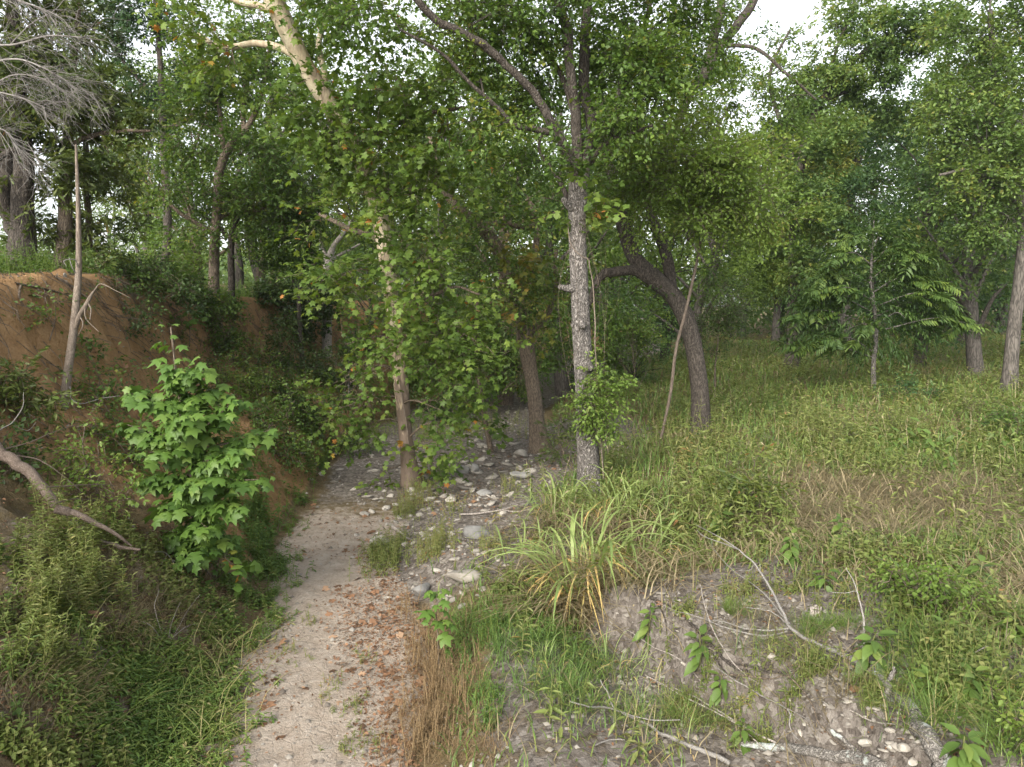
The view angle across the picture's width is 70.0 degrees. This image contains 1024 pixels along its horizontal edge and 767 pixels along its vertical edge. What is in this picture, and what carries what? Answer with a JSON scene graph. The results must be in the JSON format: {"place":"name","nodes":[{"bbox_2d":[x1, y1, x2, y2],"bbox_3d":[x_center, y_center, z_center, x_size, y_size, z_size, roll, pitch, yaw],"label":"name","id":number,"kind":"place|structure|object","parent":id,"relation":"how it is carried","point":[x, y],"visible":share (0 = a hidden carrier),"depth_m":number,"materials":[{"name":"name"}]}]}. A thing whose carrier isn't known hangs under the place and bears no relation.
{"place":"outdoors","nodes":[
{"label":"outdoors","id":0,"kind":"place"},
{"bbox_2d":[0,268,621,766],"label":"eroded bank","id":1,"kind":"structure","parent":0,"point":[36,336],"depth_m":8.53,"materials":[{"name":"soil"}]},
{"bbox_2d":[0,409,70,495],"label":"shrub","id":2,"kind":"object","parent":1,"relation":"on","point":[22,451],"visible":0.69,"depth_m":6.52,"materials":[{"name":"green plant"}]},
{"bbox_2d":[0,345,99,446],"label":"shrub","id":3,"kind":"object","parent":1,"relation":"on","point":[11,398],"visible":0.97,"depth_m":7.29,"materials":[{"name":"green plant"}]},
{"bbox_2d":[0,468,138,680],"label":"goldenrod patch","id":4,"kind":"object","parent":1,"relation":"on","point":[47,600],"visible":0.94,"depth_m":5.32,"materials":[{"name":"green plant"}]},
{"bbox_2d":[0,425,147,595],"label":"fallen tree","id":5,"kind":"object","parent":1,"relation":"on","point":[15,462],"visible":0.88,"depth_m":6.06,"materials":[{"name":"wood"}]},
{"bbox_2d":[31,387,151,534],"bbox_3d":[-3.829,0.677,6.668,1.252,1.255,0.964,0,6,0],"label":"shrub","id":6,"kind":"object","parent":1,"relation":"on","point":[70,455],"visible":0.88,"depth_m":6.65,"materials":[{"name":"green plant"}]},
{"bbox_2d":[60,144,129,412],"bbox_3d":[-4.787,-1.162,8.201,1.056,3.133,0.534,4,7,29],"label":"dead snag","id":7,"kind":"object","parent":1,"relation":"on","point":[77,314],"visible":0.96,"depth_m":8.47,"materials":[{"name":"wood"}]},
{"bbox_2d":[0,536,220,765],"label":"dry tangle","id":8,"kind":"object","parent":1,"relation":"on","point":[108,626],"visible":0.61,"depth_m":5.08,"materials":[{"name":"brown plant"}]},
{"bbox_2d":[0,506,223,766],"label":"ground cover","id":9,"kind":"object","parent":1,"relation":"on","point":[37,753],"visible":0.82,"depth_m":4.46,"materials":[{"name":"green plant"}]},
{"bbox_2d":[58,315,165,406],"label":"shrub","id":10,"kind":"object","parent":1,"relation":"on","point":[89,346],"visible":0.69,"depth_m":8.95,"materials":[{"name":"green plant"}]},
{"bbox_2d":[74,249,171,352],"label":"shrub","id":11,"kind":"object","parent":1,"relation":"on","point":[134,324],"visible":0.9,"depth_m":10.57,"materials":[{"name":"green plant"}]},
{"bbox_2d":[1,557,301,766],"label":"grass stalks","id":12,"kind":"object","parent":1,"relation":"on","point":[224,660],"depth_m":5.20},
{"bbox_2d":[0,269,387,508],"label":"rootlets","id":13,"kind":"object","parent":1,"relation":"hanging from","point":[124,284],"visible":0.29,"depth_m":10.06,"materials":[{"name":"brown plant"}]},
{"bbox_2d":[113,324,279,574],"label":"sycamore sapling","id":14,"kind":"object","parent":1,"relation":"on","point":[186,439],"visible":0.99,"depth_m":6.61,"materials":[{"name":"green plant"}]},
{"bbox_2d":[153,255,251,354],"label":"shrub","id":15,"kind":"object","parent":1,"relation":"on","point":[233,307],"visible":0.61,"depth_m":14.14,"materials":[{"name":"green plant"}]},
{"bbox_2d":[157,256,257,366],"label":"shrub","id":16,"kind":"object","parent":1,"relation":"on","point":[225,332],"visible":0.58,"depth_m":13.86,"materials":[{"name":"green plant"}]},
{"bbox_2d":[158,504,263,595],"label":"shrub","id":17,"kind":"object","parent":1,"relation":"on","point":[241,570],"visible":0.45,"depth_m":6.79,"materials":[{"name":"green plant"}]},
{"bbox_2d":[0,239,460,766],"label":"bank weeds","id":18,"kind":"object","parent":1,"relation":"on","point":[5,267],"visible":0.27,"depth_m":10.14,"materials":[{"name":"green plant"}]},
{"bbox_2d":[117,0,358,328],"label":"cedar elm","id":19,"kind":"object","parent":1,"relation":"on","point":[191,172],"visible":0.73,"depth_m":14.93,"materials":[{"name":"green plant"}]},
{"bbox_2d":[194,347,288,409],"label":"shrub","id":20,"kind":"object","parent":1,"relation":"on","point":[249,380],"visible":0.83,"depth_m":12.73,"materials":[{"name":"green plant"}]},
{"bbox_2d":[86,347,421,560],"bbox_3d":[-3.914,0.254,14.348,2.776,2.323,13.633,0,6,0],"label":"bank brush","id":21,"kind":"object","parent":1,"relation":"on","point":[307,458],"visible":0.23,"depth_m":10.67,"materials":[{"name":"green plant"}]},
{"bbox_2d":[182,174,337,319],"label":"tree","id":22,"kind":"object","parent":1,"relation":"on","point":[231,271],"visible":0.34,"depth_m":16.15,"materials":[{"name":"green plant"}]},
{"bbox_2d":[214,370,322,451],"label":"shrub","id":23,"kind":"object","parent":1,"relation":"on","point":[288,414],"visible":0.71,"depth_m":11.37,"materials":[{"name":"green plant"}]},
{"bbox_2d":[234,337,311,406],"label":"shrub","id":24,"kind":"object","parent":1,"relation":"on","point":[279,378],"visible":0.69,"depth_m":14.01,"materials":[{"name":"green plant"}]},
{"bbox_2d":[244,404,321,480],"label":"shrub","id":25,"kind":"object","parent":1,"relation":"on","point":[287,444],"visible":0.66,"depth_m":11.28,"materials":[{"name":"green plant"}]},
{"bbox_2d":[231,197,363,372],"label":"young tree","id":26,"kind":"object","parent":1,"relation":"on","point":[299,260],"visible":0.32,"depth_m":16.49,"materials":[{"name":"green plant"}]},
{"bbox_2d":[257,307,342,388],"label":"shrub","id":27,"kind":"object","parent":1,"relation":"on","point":[295,348],"visible":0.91,"depth_m":16.39,"materials":[{"name":"green plant"}]},
{"bbox_2d":[273,384,384,461],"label":"shrub","id":28,"kind":"object","parent":1,"relation":"on","point":[301,408],"visible":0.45,"depth_m":14.04,"materials":[{"name":"green plant"}]},
{"bbox_2d":[301,201,397,360],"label":"split tree","id":29,"kind":"object","parent":1,"relation":"on","point":[334,244],"visible":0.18,"depth_m":19.38,"materials":[{"name":"green plant"}]},
{"bbox_2d":[320,41,540,332],"bbox_3d":[-2.428,-6.594,26.541,7.142,11.306,10.428,4,8,32],"label":"woodland tree","id":30,"kind":"object","parent":1,"relation":"on","point":[443,95],"visible":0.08,"depth_m":25.55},
{"bbox_2d":[1,272,1019,766],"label":"gravel","id":31,"kind":"structure","parent":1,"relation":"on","point":[665,742],"depth_m":5.28,"materials":[{"name":"gravel"}]},
{"bbox_2d":[186,323,659,766],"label":"creek bed","id":32,"kind":"object","parent":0,"point":[302,751],"visible":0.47,"depth_m":7.00,"materials":[{"name":"sand"}]},
{"bbox_2d":[182,512,288,636],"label":"ground cover","id":33,"kind":"object","parent":32,"relation":"on","point":[228,609],"visible":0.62,"depth_m":7.04,"materials":[{"name":"green plant"}]},
{"bbox_2d":[218,466,316,589],"bbox_3d":[-3.055,1.537,9.310,1.092,0.925,3.740,-2,7,-15],"label":"grass patch","id":34,"kind":"object","parent":32,"relation":"on","point":[252,507],"visible":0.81,"depth_m":8.56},
{"bbox_2d":[233,513,311,654],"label":"weed tuft","id":35,"kind":"object","parent":32,"relation":"on","point":[258,629],"visible":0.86,"depth_m":6.92,"materials":[{"name":"green plant"}]},
{"bbox_2d":[267,604,391,757],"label":"grass sprigs","id":36,"kind":"object","parent":32,"relation":"on","point":[324,694],"depth_m":5.49,"materials":[{"name":"green plant"}]},
{"bbox_2d":[131,0,531,497],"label":"sycamore tree","id":37,"kind":"object","parent":32,"relation":"on","point":[346,145],"visible":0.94,"depth_m":10.32,"materials":[{"name":"green plant"}]},
{"bbox_2d":[347,519,430,581],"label":"weed tuft","id":38,"kind":"object","parent":32,"relation":"on","point":[378,551],"visible":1,"depth_m":8.40,"materials":[{"name":"green plant"}]},
{"bbox_2d":[378,576,485,766],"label":"rusty seed weeds","id":39,"kind":"object","parent":32,"relation":"on","point":[434,697],"visible":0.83,"depth_m":5.40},
{"bbox_2d":[356,582,529,766],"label":"rusty weeds","id":40,"kind":"object","parent":32,"relation":"on","point":[438,721],"visible":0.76,"depth_m":5.18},
{"bbox_2d":[381,463,530,567],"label":"weed tuft","id":41,"kind":"object","parent":32,"relation":"on","point":[436,545],"visible":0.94,"depth_m":8.75,"materials":[{"name":"green plant"}]},
{"bbox_2d":[434,276,513,456],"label":"sycamore","id":42,"kind":"object","parent":32,"relation":"on","point":[498,436],"visible":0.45,"depth_m":14.41,"materials":[{"name":"green plant"}]},
{"bbox_2d":[390,294,596,413],"bbox_3d":[-0.489,-0.781,19.230,5.510,3.130,2.555,0,6,0],"label":"shrub","id":43,"kind":"object","parent":32,"relation":"on","point":[516,381],"visible":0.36,"depth_m":19.27,"materials":[{"name":"green plant"}]},
{"bbox_2d":[394,130,601,453],"bbox_3d":[-0.284,-1.711,14.551,4.306,6.446,3.150,0,6,0],"label":"wrapped tree","id":44,"kind":"object","parent":32,"relation":"on","point":[484,231],"visible":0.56,"depth_m":14.21,"materials":[{"name":"green plant"}]},
{"bbox_2d":[480,233,557,455],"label":"vine","id":45,"kind":"object","parent":44,"relation":"attached to","point":[528,265],"visible":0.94,"depth_m":12.59,"materials":[{"name":"green plant"}]},
{"bbox_2d":[0,269,1023,766],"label":"leaf litter","id":46,"kind":"object","parent":32,"relation":"on","point":[392,671],"visible":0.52,"depth_m":6.12,"materials":[{"name":"plant"}]},
{"bbox_2d":[400,101,642,405],"bbox_3d":[0.105,-3.210,21.049,7.234,9.271,6.367,1,7,9],"label":"woodland tree","id":47,"kind":"object","parent":32,"relation":"on","point":[507,399],"visible":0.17,"depth_m":20.25,"materials":[{"name":"green plant"}]},
{"bbox_2d":[0,272,1023,766],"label":"ground","id":48,"kind":"structure","parent":0,"point":[676,666],"depth_m":5.36,"materials":[{"name":"soil"}]},
{"bbox_2d":[0,0,114,272],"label":"cedar tree","id":49,"kind":"object","parent":48,"relation":"on","point":[17,216],"visible":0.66,"depth_m":10.91,"materials":[{"name":"green plant"}]},
{"bbox_2d":[0,0,135,221],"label":"bare tree","id":50,"kind":"object","parent":48,"relation":"on","point":[52,74],"visible":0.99,"depth_m":9.00,"materials":[{"name":"grey plant"}]},
{"bbox_2d":[1,0,179,270],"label":"cedar tree","id":51,"kind":"object","parent":48,"relation":"on","point":[136,114],"visible":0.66,"depth_m":11.17,"materials":[{"name":"green plant"}]},
{"bbox_2d":[35,115,155,272],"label":"cedar tree","id":52,"kind":"object","parent":48,"relation":"on","point":[90,233],"visible":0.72,"depth_m":11.87,"materials":[{"name":"green plant"}]},
{"bbox_2d":[56,46,208,261],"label":"woodland tree","id":53,"kind":"object","parent":48,"relation":"on","point":[119,85],"visible":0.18,"depth_m":23.88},
{"bbox_2d":[56,0,218,258],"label":"dark oak","id":54,"kind":"object","parent":48,"relation":"on","point":[124,14],"visible":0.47,"depth_m":18.14,"materials":[{"name":"green plant"}]},
{"bbox_2d":[0,561,284,766],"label":"grass patch","id":55,"kind":"object","parent":48,"relation":"on","point":[131,736],"visible":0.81,"depth_m":5.06,"materials":[{"name":"plant"}]},
{"bbox_2d":[73,244,214,317],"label":"shrub","id":56,"kind":"object","parent":48,"relation":"on","point":[141,272],"visible":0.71,"depth_m":12.10,"materials":[{"name":"green plant"}]},
{"bbox_2d":[104,89,278,285],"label":"woodland tree","id":57,"kind":"object","parent":48,"relation":"on","point":[193,248],"visible":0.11,"depth_m":23.17,"materials":[{"name":"green plant"}]},
{"bbox_2d":[126,0,383,292],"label":"woodland tree","id":58,"kind":"object","parent":48,"relation":"on","point":[221,7],"visible":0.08,"depth_m":25.16,"materials":[{"name":"green plant"}]},
{"bbox_2d":[242,267,351,343],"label":"shrub","id":59,"kind":"object","parent":48,"relation":"on","point":[328,311],"visible":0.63,"depth_m":18.50,"materials":[{"name":"green plant"}]},
{"bbox_2d":[412,589,457,670],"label":"sycamore sapling","id":60,"kind":"object","parent":48,"relation":"on","point":[444,637],"visible":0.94,"depth_m":5.81,"materials":[{"name":"green plant"}]},
{"bbox_2d":[428,571,587,738],"bbox_3d":[0.093,2.117,5.844,1.330,0.512,2.073,-2,7,-17],"label":"ground cover","id":61,"kind":"object","parent":48,"relation":"on","point":[488,707],"visible":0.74,"depth_m":6.04,"materials":[{"name":"green plant"}]},
{"bbox_2d":[0,166,1023,338],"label":"woods","id":62,"kind":"object","parent":48,"relation":"on","point":[223,270],"visible":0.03,"depth_m":58.16,"materials":[{"name":"green plant"}]},
{"bbox_2d":[266,0,767,495],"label":"elm tree","id":63,"kind":"object","parent":48,"relation":"on","point":[644,46],"visible":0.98,"depth_m":9.08,"materials":[{"name":"green plant"}]},
{"bbox_2d":[535,158,629,428],"bbox_3d":[0.854,-0.666,9.335,1.132,4.234,1.002,0,6,0],"label":"vine","id":64,"kind":"object","parent":63,"relation":"attached to","point":[601,214],"visible":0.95,"depth_m":9.05,"materials":[{"name":"green plant"}]},
{"bbox_2d":[551,344,643,479],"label":"vine","id":65,"kind":"object","parent":63,"relation":"attached to","point":[605,405],"visible":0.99,"depth_m":9.29,"materials":[{"name":"green plant"}]},
{"bbox_2d":[427,577,656,736],"bbox_3d":[0.052,2.049,5.780,2.266,0.627,2.100,4,8,31],"label":"grass patch","id":66,"kind":"object","parent":48,"relation":"on","point":[572,675],"visible":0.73,"depth_m":5.59,"materials":[{"name":"plant"}]},
{"bbox_2d":[533,399,576,467],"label":"shrub","id":67,"kind":"object","parent":48,"relation":"on","point":[569,434],"visible":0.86,"depth_m":12.31,"materials":[{"name":"green plant"}]},
{"bbox_2d":[458,36,685,396],"bbox_3d":[1.612,-4.904,22.704,7.142,11.306,10.428,-2,7,-15],"label":"woodland tree","id":68,"kind":"object","parent":48,"relation":"on","point":[561,381],"visible":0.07,"depth_m":22.43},
{"bbox_2d":[458,489,701,640],"bbox_3d":[0.635,1.670,6.750,2.107,1.253,1.700,6,9,43],"label":"reed clump","id":69,"kind":"object","parent":48,"relation":"on","point":[610,550],"visible":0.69,"depth_m":6.68,"materials":[{"name":"plant"}]},
{"bbox_2d":[450,487,762,677],"bbox_3d":[0.812,1.659,7.476,3.043,0.796,4.631,0,6,0],"label":"reed thatch","id":70,"kind":"object","parent":48,"relation":"on","point":[560,602],"visible":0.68,"depth_m":6.58,"materials":[{"name":"green plant"}]},
{"bbox_2d":[542,464,690,531],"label":"reed clump","id":71,"kind":"object","parent":48,"relation":"on","point":[610,500],"visible":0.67,"depth_m":8.24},
{"bbox_2d":[592,306,670,392],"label":"shrub","id":72,"kind":"object","parent":48,"relation":"on","point":[634,338],"visible":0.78,"depth_m":20.13,"materials":[{"name":"green plant"}]},
{"bbox_2d":[591,279,682,388],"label":"understory bush","id":73,"kind":"object","parent":48,"relation":"on","point":[640,372],"visible":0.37,"depth_m":21.61,"materials":[{"name":"green plant"}]},
{"bbox_2d":[530,14,750,371],"bbox_3d":[4.574,-6.793,29.007,8.834,13.313,9.555,-1,7,-10],"label":"woodland tree","id":74,"kind":"object","parent":48,"relation":"on","point":[620,278],"visible":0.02,"depth_m":27.95,"materials":[{"name":"green plant"}]},
{"bbox_2d":[599,114,756,362],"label":"woodland tree","id":75,"kind":"object","parent":48,"relation":"on","point":[667,306],"visible":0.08,"depth_m":30.63,"materials":[{"name":"green plant"}]},
{"bbox_2d":[555,0,824,439],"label":"leaning tree","id":76,"kind":"object","parent":48,"relation":"on","point":[659,282],"visible":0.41,"depth_m":12.87,"materials":[{"name":"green plant"}]},
{"bbox_2d":[589,43,815,346],"bbox_3d":[7.160,-5.993,25.670,8.121,11.316,7.509,-5,8,-40],"label":"woodland tree","id":77,"kind":"object","parent":48,"relation":"on","point":[716,266],"visible":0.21,"depth_m":25.53,"materials":[{"name":"green plant"}]},
{"bbox_2d":[587,84,831,450],"bbox_3d":[3.022,-1.615,11.415,4.010,5.934,2.675,0,6,0],"label":"sapling","id":78,"kind":"object","parent":48,"relation":"on","point":[722,167],"visible":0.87,"depth_m":11.06,"materials":[{"name":"green plant"}]},
{"bbox_2d":[398,341,1023,766],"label":"dry grass","id":79,"kind":"structure","parent":48,"relation":"on","point":[1014,579],"depth_m":6.48,"materials":[{"name":"plant"}]},
{"bbox_2d":[578,619,843,756],"bbox_3d":[1.249,1.949,4.880,1.767,0.774,0.961,2,7,16],"label":"grass patch","id":80,"kind":"object","parent":48,"relation":"on","point":[671,713],"visible":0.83,"depth_m":4.90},
{"bbox_2d":[679,261,769,395],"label":"shadow sapling","id":81,"kind":"object","parent":48,"relation":"on","point":[730,312],"visible":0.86,"depth_m":16.84,"materials":[{"name":"green plant"}]},
{"bbox_2d":[427,324,1023,766],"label":"meadow grass","id":82,"kind":"structure","parent":48,"relation":"on","point":[759,423],"depth_m":10.33,"materials":[{"name":"plant"}]},
{"bbox_2d":[684,424,807,523],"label":"shrub","id":83,"kind":"object","parent":48,"relation":"on","point":[746,489],"visible":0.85,"depth_m":7.69,"materials":[{"name":"green plant"}]},
{"bbox_2d":[506,343,1023,613],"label":"seed stalks","id":84,"kind":"object","parent":48,"relation":"on","point":[981,464],"visible":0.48,"depth_m":10.16,"materials":[{"name":"beige plant"}]},
{"bbox_2d":[658,525,872,674],"bbox_3d":[1.610,1.554,5.499,0.834,0.422,2.478,-1,7,-8],"label":"fallen branch","id":85,"kind":"object","parent":48,"relation":"on","point":[786,621],"visible":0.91,"depth_m":5.18,"materials":[{"name":"grey wood"}]},
{"bbox_2d":[651,556,902,753],"bbox_3d":[1.677,1.863,4.998,1.544,0.923,1.942,2,7,20],"label":"ground cover","id":86,"kind":"object","parent":48,"relation":"on","point":[745,586],"visible":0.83,"depth_m":4.80,"materials":[{"name":"green plant"}]},
{"bbox_2d":[619,588,941,766],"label":"dry tangle","id":87,"kind":"object","parent":48,"relation":"on","point":[827,689],"visible":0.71,"depth_m":4.76,"materials":[{"name":"brown plant"}]},
{"bbox_2d":[718,84,877,341],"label":"meadow tree","id":88,"kind":"object","parent":48,"relation":"on","point":[764,279],"visible":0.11,"depth_m":38.62,"materials":[{"name":"green plant"}]},
{"bbox_2d":[739,741,886,766],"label":"log","id":89,"kind":"object","parent":48,"relation":"on","point":[853,757],"visible":0.95,"depth_m":4.21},
{"bbox_2d":[716,590,912,750],"bbox_3d":[2.100,1.752,4.914,1.081,0.469,1.749,-3,7,-21],"label":"grass tuft","id":90,"kind":"object","parent":48,"relation":"on","point":[813,628],"visible":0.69,"depth_m":4.98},
{"bbox_2d":[763,105,942,344],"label":"sunlit tree","id":91,"kind":"object","parent":48,"relation":"on","point":[855,161],"visible":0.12,"depth_m":34.84,"materials":[{"name":"green plant"}]},
{"bbox_2d":[694,446,1023,546],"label":"flattened straw","id":92,"kind":"object","parent":48,"relation":"on","point":[906,502],"visible":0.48,"depth_m":8.04,"materials":[{"name":"beige plant"}]},
{"bbox_2d":[744,0,978,370],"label":"tree","id":93,"kind":"object","parent":48,"relation":"on","point":[878,55],"visible":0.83,"depth_m":22.19,"materials":[{"name":"green plant"}]},
{"bbox_2d":[846,626,899,677],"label":"broad leaf plant","id":94,"kind":"object","parent":48,"relation":"on","point":[862,655],"visible":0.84,"depth_m":4.37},
{"bbox_2d":[767,198,989,390],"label":"pinnate tree","id":95,"kind":"object","parent":48,"relation":"on","point":[809,301],"visible":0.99,"depth_m":17.66,"materials":[{"name":"green plant"}]},
{"bbox_2d":[797,493,1023,724],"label":"ground cover","id":96,"kind":"object","parent":48,"relation":"on","point":[946,632],"visible":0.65,"depth_m":4.56,"materials":[{"name":"green plant"}]},
{"bbox_2d":[809,54,1015,366],"bbox_3d":[13.765,-5.356,23.991,6.486,10.164,7.075,-1,7,-7],"label":"woodland tree","id":97,"kind":"object","parent":48,"relation":"on","point":[899,142],"visible":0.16,"depth_m":23.75,"materials":[{"name":"green plant"}]},
{"bbox_2d":[808,56,1016,345],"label":"shaded tree","id":98,"kind":"object","parent":48,"relation":"on","point":[853,183],"visible":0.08,"depth_m":32.02,"materials":[{"name":"green plant"}]},
{"bbox_2d":[891,690,951,766],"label":"log","id":99,"kind":"object","parent":48,"relation":"on","point":[932,749],"visible":0.68,"depth_m":3.70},
{"bbox_2d":[837,552,1023,766],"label":"grass patch","id":100,"kind":"object","parent":48,"relation":"on","point":[989,734],"visible":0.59,"depth_m":4.00,"materials":[{"name":"plant"}]},
{"bbox_2d":[851,0,1023,373],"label":"woodland tree","id":101,"kind":"object","parent":48,"relation":"on","point":[970,271],"visible":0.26,"depth_m":20.85,"materials":[{"name":"plant"}]},
{"bbox_2d":[857,547,1017,624],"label":"shrub","id":102,"kind":"object","parent":48,"relation":"on","point":[941,595],"visible":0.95,"depth_m":4.72,"materials":[{"name":"green plant"}]},
{"bbox_2d":[896,0,1023,392],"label":"edge tree","id":103,"kind":"object","parent":48,"relation":"on","point":[1007,133],"visible":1,"depth_m":16.56,"materials":[{"name":"plant"}]},
{"bbox_2d":[939,722,992,766],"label":"broad leaf plant","id":104,"kind":"object","parent":48,"relation":"on","point":[969,753],"visible":1,"depth_m":3.53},
{"bbox_2d":[968,397,1023,443],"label":"shrub","id":105,"kind":"object","parent":48,"relation":"on","point":[1000,415],"visible":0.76,"depth_m":11.23,"materials":[{"name":"green plant"}]},
{"bbox_2d":[978,667,1023,756],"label":"shrub","id":106,"kind":"object","parent":48,"relation":"on","point":[1017,724],"visible":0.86,"depth_m":3.62,"materials":[{"name":"green plant"}]},
{"bbox_2d":[0,0,1023,306],"label":"sky","id":107,"kind":"structure","parent":0,"point":[788,12],"materials":[{"name":"white"}]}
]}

